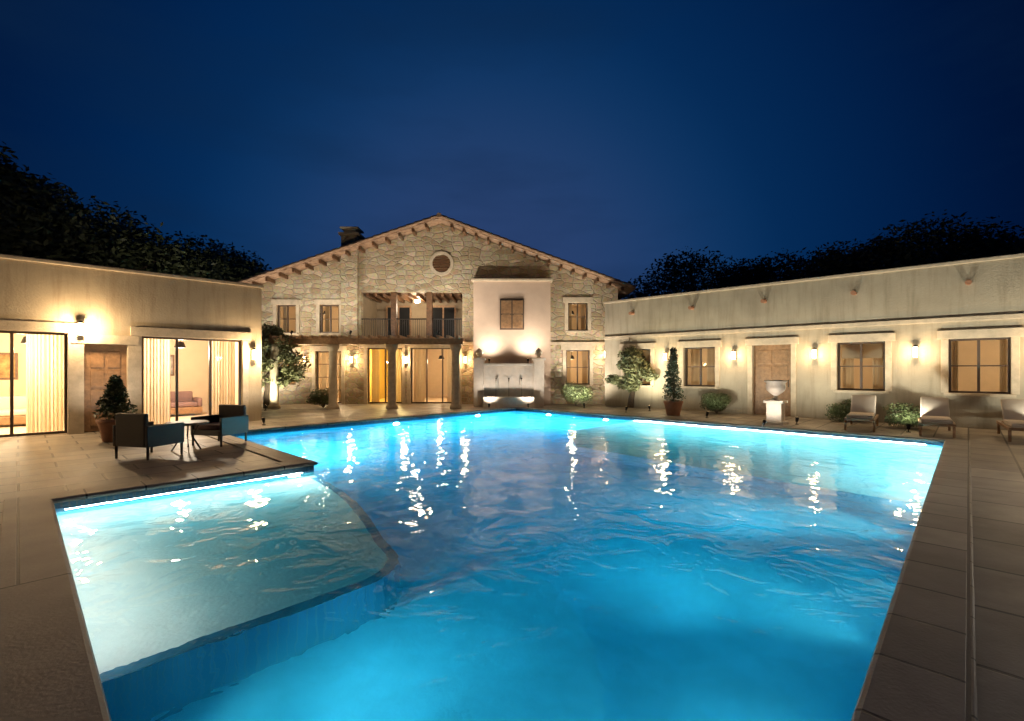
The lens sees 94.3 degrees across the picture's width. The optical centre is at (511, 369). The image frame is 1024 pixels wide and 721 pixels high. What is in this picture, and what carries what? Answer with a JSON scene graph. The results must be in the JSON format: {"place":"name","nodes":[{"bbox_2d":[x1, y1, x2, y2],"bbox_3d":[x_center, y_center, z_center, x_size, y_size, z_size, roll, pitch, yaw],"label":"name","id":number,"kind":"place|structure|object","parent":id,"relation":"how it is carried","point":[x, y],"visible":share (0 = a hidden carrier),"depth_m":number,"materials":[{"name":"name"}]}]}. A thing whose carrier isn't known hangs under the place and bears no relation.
{"place":"outdoors","nodes":[
{"label":"outdoors","id":0,"kind":"place"},
{"bbox_2d":[0,254,263,436],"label":"wing house","id":1,"kind":"structure","parent":0,"point":[74,336],"depth_m":12.56,"materials":[{"name":"paint"}]},
{"bbox_2d":[0,352,17,379],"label":"framed picture","id":2,"kind":"object","parent":1,"relation":"attached to","point":[4,366],"visible":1,"depth_m":14.08,"materials":[{"name":"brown wood"}]},
{"bbox_2d":[0,396,25,424],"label":"sofa","id":3,"kind":"object","parent":1,"relation":"in","point":[19,409],"visible":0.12,"depth_m":13.27,"materials":[{"name":"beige fabric"}]},
{"bbox_2d":[0,331,66,436],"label":"window","id":4,"kind":"structure","parent":1,"relation":"in","point":[46,352],"depth_m":11.73,"materials":[{"name":"brown metal"}]},
{"bbox_2d":[84,344,125,431],"bbox_3d":[-10.561,0.465,12.335,0.078,2.230,0.850,0,0,44],"label":"door","id":5,"kind":"structure","parent":1,"relation":"in","point":[101,361],"depth_m":12.19,"materials":[{"name":"brown wood"}]},
{"bbox_2d":[170,355,174,375],"bbox_3d":[-12.477,-0.150,16.709,0.035,0.750,1.000,0,0,44],"label":"framed picture","id":6,"kind":"object","parent":1,"relation":"attached to","point":[172,365],"visible":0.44,"depth_m":17.01,"materials":[{"name":"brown wood"}]},
{"bbox_2d":[170,391,202,414],"bbox_3d":[-11.706,1.138,16.106,0.840,0.740,1.900,0,0,44],"label":"sofa","id":7,"kind":"object","parent":1,"relation":"in","point":[188,403],"visible":0.38,"depth_m":16.39,"materials":[{"name":"pink fabric"}]},
{"bbox_2d":[142,336,240,424],"bbox_3d":[-9.333,0.310,13.860,0.425,2.520,2.450,0,0,44],"label":"window","id":8,"kind":"structure","parent":1,"relation":"in","point":[155,350],"depth_m":13.55,"materials":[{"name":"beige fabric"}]},
{"bbox_2d":[0,403,1023,720],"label":"patio","id":9,"kind":"structure","parent":0,"point":[30,465],"depth_m":7.52,"materials":[{"name":"beige tile"}]},
{"bbox_2d":[92,374,137,442],"bbox_3d":[-8.870,0.851,10.616,0.825,1.498,0.809,0,0,0],"label":"potted plant","id":10,"kind":"object","parent":9,"relation":"on","point":[115,394],"visible":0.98,"depth_m":10.46,"materials":[{"name":"green plant"}]},
{"bbox_2d":[113,413,183,459],"bbox_3d":[-6.686,1.189,8.760,0.800,0.820,0.720,0,0,14],"label":"patio armchair","id":11,"kind":"object","parent":9,"relation":"on","point":[140,430],"visible":1,"depth_m":8.44,"materials":[{"name":"fabric"}]},
{"bbox_2d":[164,420,208,450],"bbox_3d":[-6.519,1.328,9.525,0.760,0.558,0.760,0,0,0],"label":"patio table","id":12,"kind":"object","parent":9,"relation":"on","point":[187,423],"visible":0.76,"depth_m":9.52,"materials":[{"name":"white wood"}]},
{"bbox_2d":[191,404,247,446],"bbox_3d":[-6.280,1.189,10.221,0.800,0.820,0.720,0,0,14],"label":"patio armchair","id":13,"kind":"object","parent":9,"relation":"on","point":[228,419],"visible":0.97,"depth_m":10.14,"materials":[{"name":"fabric"}]},
{"bbox_2d":[262,323,311,408],"bbox_3d":[-9.806,-0.128,19.371,2.780,3.578,3.501,0,0,0],"label":"olive tree","id":14,"kind":"object","parent":9,"relation":"on","point":[290,372],"visible":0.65,"depth_m":19.45,"materials":[{"name":"green plant"}]},
{"bbox_2d":[306,388,337,407],"bbox_3d":[-7.899,1.175,19.903,1.314,0.873,1.157,0,0,0],"label":"shrub","id":15,"kind":"object","parent":9,"relation":"on","point":[321,398],"visible":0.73,"depth_m":19.67,"materials":[{"name":"green plant"}]},
{"bbox_2d":[236,213,635,408],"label":"gabled house","id":16,"kind":"structure","parent":9,"relation":"on","point":[395,300],"depth_m":22.00,"materials":[{"name":"stone"}]},
{"bbox_2d":[278,305,297,333],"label":"window","id":17,"kind":"structure","parent":16,"relation":"in","point":[285,307],"depth_m":22.15,"materials":[{"name":"brown wood"}]},
{"bbox_2d":[317,305,340,333],"bbox_3d":[-8.450,-2.335,22.237,1.100,1.430,0.615,0,0,0],"label":"window","id":18,"kind":"structure","parent":16,"relation":"in","point":[326,306],"depth_m":22.17,"materials":[{"name":"brown wood"}]},
{"bbox_2d":[317,351,340,402],"bbox_3d":[-8.500,0.335,22.332,1.200,2.470,0.425,0,0,0],"label":"glass door","id":19,"kind":"structure","parent":16,"relation":"in","point":[323,364],"depth_m":22.47,"materials":[{"name":"brown metal"}]},
{"bbox_2d":[368,348,401,402],"bbox_3d":[-5.900,0.260,22.332,1.600,2.620,0.425,0,0,0],"label":"glass door","id":20,"kind":"structure","parent":16,"relation":"in","point":[375,351],"depth_m":22.48,"materials":[{"name":"brown metal"}]},
{"bbox_2d":[411,348,451,402],"bbox_3d":[-3.600,0.260,22.332,2.200,2.620,0.425,0,0,0],"label":"glass door","id":21,"kind":"structure","parent":16,"relation":"in","point":[419,353],"depth_m":22.47,"materials":[{"name":"brown metal"}]},
{"bbox_2d":[564,350,591,385],"bbox_3d":[3.050,-0.085,22.237,1.300,1.730,0.615,0,0,0],"label":"window","id":22,"kind":"structure","parent":16,"relation":"in","point":[584,367],"depth_m":22.47,"materials":[{"name":"brown wood"}]},
{"bbox_2d":[566,303,589,331],"bbox_3d":[3.050,-2.435,22.237,1.100,1.430,0.615,0,0,0],"label":"window","id":23,"kind":"structure","parent":16,"relation":"in","point":[569,304],"depth_m":22.46,"materials":[{"name":"brown metal"}]},
{"bbox_2d":[0,407,977,720],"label":"pool coping","id":24,"kind":"object","parent":9,"relation":"on","point":[922,665],"visible":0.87,"depth_m":3.11,"materials":[{"name":"stone"}]},
{"bbox_2d":[472,348,545,407],"bbox_3d":[-0.137,0.340,20.545,3.160,2.520,1.290,0,0,0],"label":"fountain","id":25,"kind":"object","parent":9,"relation":"on","point":[497,385],"visible":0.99,"depth_m":20.54,"materials":[{"name":"white stone"}]},
{"bbox_2d":[562,381,592,405],"bbox_3d":[2.865,1.051,20.973,1.517,1.118,1.320,0,0,0],"label":"shrub","id":26,"kind":"object","parent":9,"relation":"on","point":[576,392],"visible":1,"depth_m":20.81,"materials":[{"name":"green plant"}]},
{"bbox_2d":[605,346,659,407],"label":"olive tree","id":27,"kind":"object","parent":9,"relation":"on","point":[631,363],"visible":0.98,"depth_m":19.57,"materials":[{"name":"green plant"}]},
{"bbox_2d":[662,347,685,415],"bbox_3d":[5.655,0.397,16.601,0.852,2.406,0.887,0,0,0],"label":"potted plant","id":28,"kind":"object","parent":9,"relation":"on","point":[673,406],"visible":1,"depth_m":16.47,"materials":[{"name":"green plant"}]},
{"bbox_2d":[699,392,731,413],"bbox_3d":[7.378,1.214,17.163,1.047,0.797,1.209,0,0,0],"label":"shrub","id":29,"kind":"object","parent":9,"relation":"on","point":[715,403],"visible":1,"depth_m":17.08,"materials":[{"name":"green plant"}]},
{"bbox_2d":[763,380,787,425],"bbox_3d":[7.718,0.960,13.900,0.600,1.280,0.600,0,0,44],"label":"garden urn","id":30,"kind":"object","parent":9,"relation":"on","point":[775,409],"visible":0.99,"depth_m":13.74,"materials":[{"name":"white stone"}]},
{"bbox_2d":[603,253,1023,430],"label":"wing house","id":31,"kind":"structure","parent":9,"relation":"on","point":[952,332],"depth_m":15.30,"materials":[{"name":"paint"}]},
{"bbox_2d":[630,349,652,386],"bbox_3d":[5.336,-0.060,19.982,1.400,1.580,0.346,0,0,44],"label":"window","id":32,"kind":"structure","parent":31,"relation":"in","point":[646,352],"depth_m":19.85,"materials":[{"name":"brown metal"}]},
{"bbox_2d":[681,347,717,388],"bbox_3d":[7.303,-0.085,18.279,1.400,1.630,0.615,0,0,44],"label":"window","id":33,"kind":"structure","parent":31,"relation":"in","point":[696,366],"depth_m":18.36,"materials":[{"name":"brown metal"}]},
{"bbox_2d":[754,344,790,415],"bbox_3d":[9.038,0.365,16.473,1.200,2.430,0.122,0,0,44],"label":"door","id":34,"kind":"structure","parent":31,"relation":"in","point":[771,362],"depth_m":16.52,"materials":[{"name":"brown wood"}]},
{"bbox_2d":[833,341,888,393],"bbox_3d":[10.908,-0.085,14.812,1.400,1.630,0.615,0,0,44],"label":"window","id":35,"kind":"structure","parent":31,"relation":"in","point":[849,350],"depth_m":14.79,"materials":[{"name":"brown metal"}]},
{"bbox_2d":[944,337,1016,397],"bbox_3d":[12.783,-0.085,13.011,1.400,1.630,0.615,0,0,44],"label":"window","id":36,"kind":"structure","parent":31,"relation":"in","point":[1004,365],"depth_m":12.92,"materials":[{"name":"brown metal"}]},
{"bbox_2d":[825,399,855,421],"bbox_3d":[10.268,1.262,14.621,1.363,0.703,1.141,0,0,9],"label":"shrub","id":37,"kind":"object","parent":9,"relation":"on","point":[842,411],"visible":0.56,"depth_m":14.51,"materials":[{"name":"green plant"}]},
{"bbox_2d":[782,238,908,279],"bbox_3d":[19.143,-2.987,28.166,9.862,9.295,11.084,0,0,24],"label":"leafy tree","id":38,"kind":"object","parent":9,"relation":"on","point":[828,254],"visible":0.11,"depth_m":26.62,"materials":[{"name":"green plant"}]},
{"bbox_2d":[844,395,878,431],"bbox_3d":[9.574,1.165,12.991,0.660,0.869,1.900,0,0,40],"label":"sun lounger","id":39,"kind":"object","parent":9,"relation":"on","point":[863,408],"visible":1,"depth_m":13.19,"materials":[{"name":"beige fabric"}]},
{"bbox_2d":[837,235,953,274],"bbox_3d":[20.590,-2.826,25.614,6.429,8.945,6.699,0,0,26],"label":"leafy tree","id":40,"kind":"object","parent":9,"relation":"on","point":[865,250],"visible":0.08,"depth_m":25.20,"materials":[{"name":"green plant"}]},
{"bbox_2d":[883,402,923,426],"bbox_3d":[10.781,1.258,13.017,1.281,0.711,1.160,0,0,0],"label":"shrub","id":41,"kind":"object","parent":9,"relation":"on","point":[902,414],"visible":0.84,"depth_m":12.91,"materials":[{"name":"green plant"}]},
{"bbox_2d":[906,424,910,431],"bbox_3d":[10.103,1.494,12.099,0.143,0.211,0.100,0,0,-45],"label":"ground spotlight","id":42,"kind":"object","parent":9,"relation":"on","point":[908,426],"visible":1,"depth_m":12.07,"materials":[{"name":"black metal"}]},
{"bbox_2d":[918,397,955,437],"bbox_3d":[10.655,1.165,11.952,0.660,0.869,1.900,0,0,40],"label":"sun lounger","id":43,"kind":"object","parent":9,"relation":"on","point":[934,411],"visible":0.98,"depth_m":12.15,"materials":[{"name":"beige fabric"}]},
{"bbox_2d":[996,399,1023,441],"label":"sun lounger","id":44,"kind":"object","parent":9,"relation":"on","point":[1013,412],"visible":1,"depth_m":11.33,"materials":[{"name":"beige fabric"}]},
{"bbox_2d":[0,0,1023,299],"label":"sky","id":45,"kind":"structure","parent":0,"point":[607,137],"materials":[{"name":"blue"}]},
{"bbox_2d":[636,372,649,383],"bbox_3d":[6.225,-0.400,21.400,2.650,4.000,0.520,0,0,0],"label":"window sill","id":46,"kind":"structure","parent":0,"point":[645,382],"depth_m":21.20,"materials":[{"name":"paint"}]},
{"bbox_2d":[697,257,804,290],"bbox_3d":[14.880,-2.827,31.100,9.518,8.970,10.697,0,0,-3],"label":"leafy tree","id":47,"kind":"object","parent":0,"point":[736,269],"visible":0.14,"depth_m":29.68,"materials":[{"name":"green plant"}]},
{"label":"ground","id":48,"kind":"structure","parent":0,"visible":0},
{"bbox_2d":[0,141,110,262],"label":"leafy tree","id":49,"kind":"object","parent":48,"relation":"on","point":[11,185],"visible":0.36,"depth_m":21.52,"materials":[{"name":"green plant"}]},
{"bbox_2d":[0,162,156,269],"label":"leafy tree","id":50,"kind":"object","parent":48,"relation":"on","point":[28,229],"visible":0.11,"depth_m":21.30,"materials":[{"name":"green plant"}]},
{"bbox_2d":[0,191,210,277],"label":"leafy tree","id":51,"kind":"object","parent":48,"relation":"on","point":[107,222],"visible":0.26,"depth_m":23.76,"materials":[{"name":"green plant"}]},
{"bbox_2d":[53,223,183,274],"bbox_3d":[-21.444,-3.327,26.969,10.592,9.982,11.904,0,0,-26],"label":"leafy tree","id":52,"kind":"object","parent":48,"relation":"on","point":[105,259],"visible":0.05,"depth_m":24.49,"materials":[{"name":"green plant"}]},
{"bbox_2d":[109,230,260,281],"bbox_3d":[-20.227,-3.342,29.537,14.550,10.023,13.901,0,0,-13],"label":"leafy tree","id":53,"kind":"object","parent":48,"relation":"on","point":[218,259],"visible":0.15,"depth_m":27.18,"materials":[{"name":"green plant"}]},
{"bbox_2d":[186,242,271,280],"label":"leafy tree","id":54,"kind":"object","parent":48,"relation":"on","point":[258,267],"visible":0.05,"depth_m":32.05,"materials":[{"name":"green plant"}]},
{"bbox_2d":[620,246,772,299],"bbox_3d":[13.044,-3.379,32.506,14.659,10.098,14.006,0,0,-21],"label":"leafy tree","id":55,"kind":"object","parent":48,"relation":"on","point":[682,282],"visible":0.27,"depth_m":31.62,"materials":[{"name":"green plant"}]},
{"bbox_2d":[711,247,833,287],"bbox_3d":[17.864,-2.960,29.508,13.425,9.248,12.826,0,0,-13],"label":"leafy tree","id":56,"kind":"object","parent":48,"relation":"on","point":[794,264],"visible":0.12,"depth_m":28.79,"materials":[{"name":"green plant"}]},
{"bbox_2d":[801,209,1023,278],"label":"leafy tree","id":57,"kind":"object","parent":48,"relation":"on","point":[936,242],"visible":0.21,"depth_m":23.43,"materials":[{"name":"green plant"}]},
{"bbox_2d":[923,220,1023,262],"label":"leafy tree","id":58,"kind":"object","parent":48,"relation":"on","point":[1009,239],"visible":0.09,"depth_m":23.48,"materials":[{"name":"green plant"}]},
{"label":"pool basin","id":59,"kind":"structure","parent":0,"visible":0},
{"bbox_2d":[55,410,942,720],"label":"pool water","id":60,"kind":"structure","parent":59,"relation":"in","point":[517,566],"depth_m":3.94,"materials":[{"name":"blue liquid"}]},
{"bbox_2d":[54,409,943,508],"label":"waterline tiles","id":61,"kind":"object","parent":59,"relation":"attached to","point":[151,491],"visible":0.12,"depth_m":11.48,"materials":[{"name":"tile"}]}
]}

